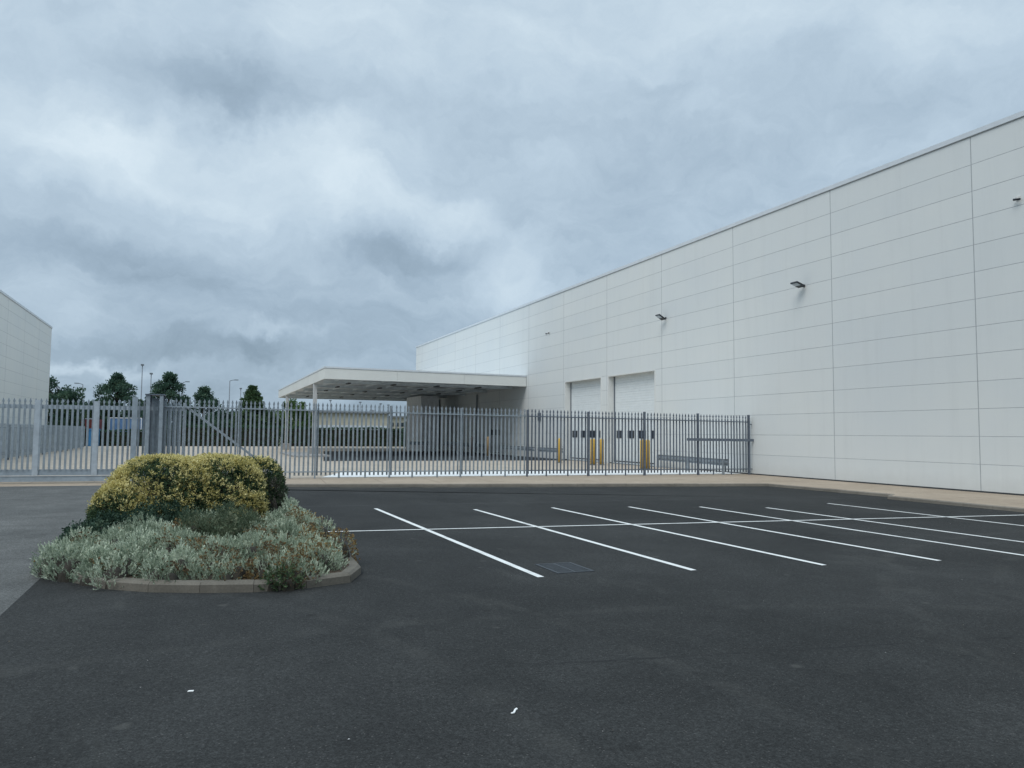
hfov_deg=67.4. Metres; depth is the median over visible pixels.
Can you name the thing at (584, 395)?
roller door
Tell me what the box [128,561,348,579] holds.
planting bed
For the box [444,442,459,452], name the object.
guard rail
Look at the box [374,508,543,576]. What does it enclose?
bay line
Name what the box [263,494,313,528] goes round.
silver shrub
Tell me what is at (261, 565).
silver shrub
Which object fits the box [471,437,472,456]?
bollard
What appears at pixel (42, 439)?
boundary palisade fence
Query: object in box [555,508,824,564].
bay line
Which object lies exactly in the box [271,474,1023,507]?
footpath
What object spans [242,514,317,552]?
silver shrub
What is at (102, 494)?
golden shrub
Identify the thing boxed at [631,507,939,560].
bay line
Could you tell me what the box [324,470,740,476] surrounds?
white painted strip
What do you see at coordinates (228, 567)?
silver shrub
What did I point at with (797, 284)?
floodlight
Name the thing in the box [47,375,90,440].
broadleaf tree
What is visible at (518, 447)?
guard rail
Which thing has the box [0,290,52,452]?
warehouse
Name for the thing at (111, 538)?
silver shrub
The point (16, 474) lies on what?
sliding gate
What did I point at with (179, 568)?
silver shrub
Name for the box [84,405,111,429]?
broadleaf tree
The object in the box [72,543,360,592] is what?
island kerb
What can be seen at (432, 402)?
service block
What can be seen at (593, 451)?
bollard
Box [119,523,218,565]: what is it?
silver shrub
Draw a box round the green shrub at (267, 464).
[231,454,288,512]
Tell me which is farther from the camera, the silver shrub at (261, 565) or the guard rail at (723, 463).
the guard rail at (723, 463)
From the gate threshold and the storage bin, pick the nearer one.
the gate threshold
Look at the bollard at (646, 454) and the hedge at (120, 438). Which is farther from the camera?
the hedge at (120, 438)
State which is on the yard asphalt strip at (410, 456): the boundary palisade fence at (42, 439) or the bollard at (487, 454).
the bollard at (487, 454)
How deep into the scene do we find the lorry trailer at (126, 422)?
90.30 m
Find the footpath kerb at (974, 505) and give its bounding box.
[285,483,1023,511]
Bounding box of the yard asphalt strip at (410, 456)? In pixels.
[323,451,562,460]
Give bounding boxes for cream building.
[289,410,403,429]
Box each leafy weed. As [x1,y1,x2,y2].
[212,511,245,540]
[257,561,308,591]
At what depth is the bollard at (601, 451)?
45.22 m
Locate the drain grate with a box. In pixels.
[535,562,593,573]
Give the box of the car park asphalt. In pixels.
[0,486,1023,767]
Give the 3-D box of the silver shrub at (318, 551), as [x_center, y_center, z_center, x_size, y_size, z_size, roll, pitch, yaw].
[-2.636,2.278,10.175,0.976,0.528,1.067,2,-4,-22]
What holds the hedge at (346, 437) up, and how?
on the yard at (219, 452)
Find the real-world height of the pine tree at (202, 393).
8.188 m
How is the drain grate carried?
on the car park asphalt
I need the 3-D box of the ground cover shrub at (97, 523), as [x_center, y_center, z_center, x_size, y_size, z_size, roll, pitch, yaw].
[-5.983,2.313,12.901,3.060,0.855,1.684,3,-5,-37]
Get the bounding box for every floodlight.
[655,314,665,319]
[790,281,804,287]
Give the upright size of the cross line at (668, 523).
0.001 m
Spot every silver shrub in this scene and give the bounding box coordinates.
[29,526,118,581]
[62,519,160,557]
[69,537,172,589]
[106,511,175,541]
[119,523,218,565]
[134,538,216,585]
[161,510,215,540]
[183,528,286,561]
[189,542,272,580]
[242,508,280,532]
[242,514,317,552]
[243,540,329,589]
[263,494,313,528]
[281,504,337,542]
[285,536,349,572]
[289,524,359,563]
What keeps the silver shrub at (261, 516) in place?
on the planting bed
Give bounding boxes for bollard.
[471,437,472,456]
[486,437,488,456]
[558,438,561,462]
[590,439,594,464]
[600,439,603,464]
[640,440,642,468]
[646,440,649,468]
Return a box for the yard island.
[282,452,328,456]
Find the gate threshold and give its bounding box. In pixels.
[0,481,136,486]
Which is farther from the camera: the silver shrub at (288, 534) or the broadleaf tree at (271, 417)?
the broadleaf tree at (271, 417)
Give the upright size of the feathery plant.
0.901 m
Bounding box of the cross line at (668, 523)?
[328,515,1009,531]
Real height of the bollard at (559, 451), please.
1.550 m
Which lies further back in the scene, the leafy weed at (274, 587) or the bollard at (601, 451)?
the bollard at (601, 451)
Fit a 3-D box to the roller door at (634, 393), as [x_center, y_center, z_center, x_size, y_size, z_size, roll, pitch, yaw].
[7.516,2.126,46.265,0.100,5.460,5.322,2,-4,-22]
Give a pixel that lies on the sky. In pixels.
(267, 195)
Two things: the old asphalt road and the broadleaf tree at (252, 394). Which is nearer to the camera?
the old asphalt road
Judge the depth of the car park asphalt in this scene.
6.85 m
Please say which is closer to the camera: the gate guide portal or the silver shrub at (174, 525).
the silver shrub at (174, 525)
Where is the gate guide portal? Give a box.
[130,394,165,482]
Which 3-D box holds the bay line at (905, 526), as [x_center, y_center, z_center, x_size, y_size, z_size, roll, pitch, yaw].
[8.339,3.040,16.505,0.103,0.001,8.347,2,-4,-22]
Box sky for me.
[0,0,1023,422]
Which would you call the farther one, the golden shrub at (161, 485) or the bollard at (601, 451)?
the bollard at (601, 451)
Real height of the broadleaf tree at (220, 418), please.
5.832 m
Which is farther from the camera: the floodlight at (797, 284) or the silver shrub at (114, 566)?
the floodlight at (797, 284)
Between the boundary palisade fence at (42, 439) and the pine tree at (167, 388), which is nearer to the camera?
the boundary palisade fence at (42, 439)
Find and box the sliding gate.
[0,398,270,481]
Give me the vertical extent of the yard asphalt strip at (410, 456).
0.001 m
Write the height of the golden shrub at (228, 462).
1.473 m
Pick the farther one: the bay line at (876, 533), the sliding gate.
the sliding gate
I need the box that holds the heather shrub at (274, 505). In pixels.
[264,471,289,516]
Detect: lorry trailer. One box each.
[80,418,104,430]
[109,417,142,431]
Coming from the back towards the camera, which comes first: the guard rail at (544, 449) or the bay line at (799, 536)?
the guard rail at (544, 449)
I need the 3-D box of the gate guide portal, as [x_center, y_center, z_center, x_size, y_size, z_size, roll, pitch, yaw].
[-13.372,1.993,28.202,1.070,3.230,0.920,2,-4,-22]
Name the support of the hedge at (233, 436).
on the yard at (219, 452)
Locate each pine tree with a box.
[142,371,196,430]
[182,385,224,427]
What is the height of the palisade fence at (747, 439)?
3.018 m
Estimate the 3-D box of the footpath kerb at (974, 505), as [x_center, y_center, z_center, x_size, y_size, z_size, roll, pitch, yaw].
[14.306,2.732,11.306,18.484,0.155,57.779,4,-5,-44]
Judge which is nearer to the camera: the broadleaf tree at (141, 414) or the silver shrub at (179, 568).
the silver shrub at (179, 568)
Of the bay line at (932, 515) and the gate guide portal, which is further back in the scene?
the gate guide portal
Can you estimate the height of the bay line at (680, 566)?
0.001 m
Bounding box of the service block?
[406,396,438,450]
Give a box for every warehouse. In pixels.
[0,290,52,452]
[278,110,1023,495]
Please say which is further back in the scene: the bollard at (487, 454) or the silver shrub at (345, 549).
the bollard at (487, 454)
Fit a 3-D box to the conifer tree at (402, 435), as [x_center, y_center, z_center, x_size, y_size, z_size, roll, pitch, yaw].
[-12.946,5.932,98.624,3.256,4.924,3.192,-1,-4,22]
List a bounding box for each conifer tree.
[85,371,145,429]
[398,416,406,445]
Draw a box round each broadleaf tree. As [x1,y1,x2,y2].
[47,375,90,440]
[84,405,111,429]
[125,399,167,429]
[200,409,234,426]
[229,385,267,427]
[257,408,283,440]
[275,398,311,431]
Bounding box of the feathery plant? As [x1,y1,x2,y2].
[173,497,274,545]
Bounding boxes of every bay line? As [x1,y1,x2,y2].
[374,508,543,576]
[473,509,694,569]
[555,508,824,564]
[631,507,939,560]
[703,507,1023,555]
[771,508,1022,541]
[828,503,1023,525]
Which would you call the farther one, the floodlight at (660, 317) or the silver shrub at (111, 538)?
the floodlight at (660, 317)
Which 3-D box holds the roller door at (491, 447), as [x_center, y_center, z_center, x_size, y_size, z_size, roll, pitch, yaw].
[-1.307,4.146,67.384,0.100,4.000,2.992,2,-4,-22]
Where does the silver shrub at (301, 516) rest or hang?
on the planting bed
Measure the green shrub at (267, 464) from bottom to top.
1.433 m
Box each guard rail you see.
[410,441,428,451]
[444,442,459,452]
[499,445,533,456]
[537,447,562,452]
[656,455,728,474]
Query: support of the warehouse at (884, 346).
on the yard at (219, 452)
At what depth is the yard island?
56.38 m
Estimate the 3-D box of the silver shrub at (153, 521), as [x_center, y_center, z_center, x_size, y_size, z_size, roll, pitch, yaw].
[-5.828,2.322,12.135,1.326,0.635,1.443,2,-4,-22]
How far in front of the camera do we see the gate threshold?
27.05 m
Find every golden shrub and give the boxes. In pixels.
[84,479,147,526]
[98,453,226,515]
[171,452,270,518]
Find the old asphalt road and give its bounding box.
[0,485,100,614]
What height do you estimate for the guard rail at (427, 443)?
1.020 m
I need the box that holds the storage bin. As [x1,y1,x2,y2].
[88,429,100,445]
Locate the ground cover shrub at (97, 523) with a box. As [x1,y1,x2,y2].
[57,495,229,542]
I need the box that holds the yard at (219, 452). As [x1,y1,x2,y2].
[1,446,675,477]
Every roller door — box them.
[490,408,499,453]
[570,379,600,461]
[614,372,653,465]
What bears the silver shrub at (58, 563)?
on the planting bed
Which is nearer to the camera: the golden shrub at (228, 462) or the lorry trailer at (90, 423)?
the golden shrub at (228, 462)
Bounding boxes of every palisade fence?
[0,423,84,459]
[163,398,753,478]
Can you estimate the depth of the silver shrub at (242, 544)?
10.31 m
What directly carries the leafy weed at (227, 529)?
on the planting bed
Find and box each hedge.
[79,429,144,445]
[166,424,280,445]
[280,426,405,446]
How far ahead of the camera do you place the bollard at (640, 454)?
40.07 m

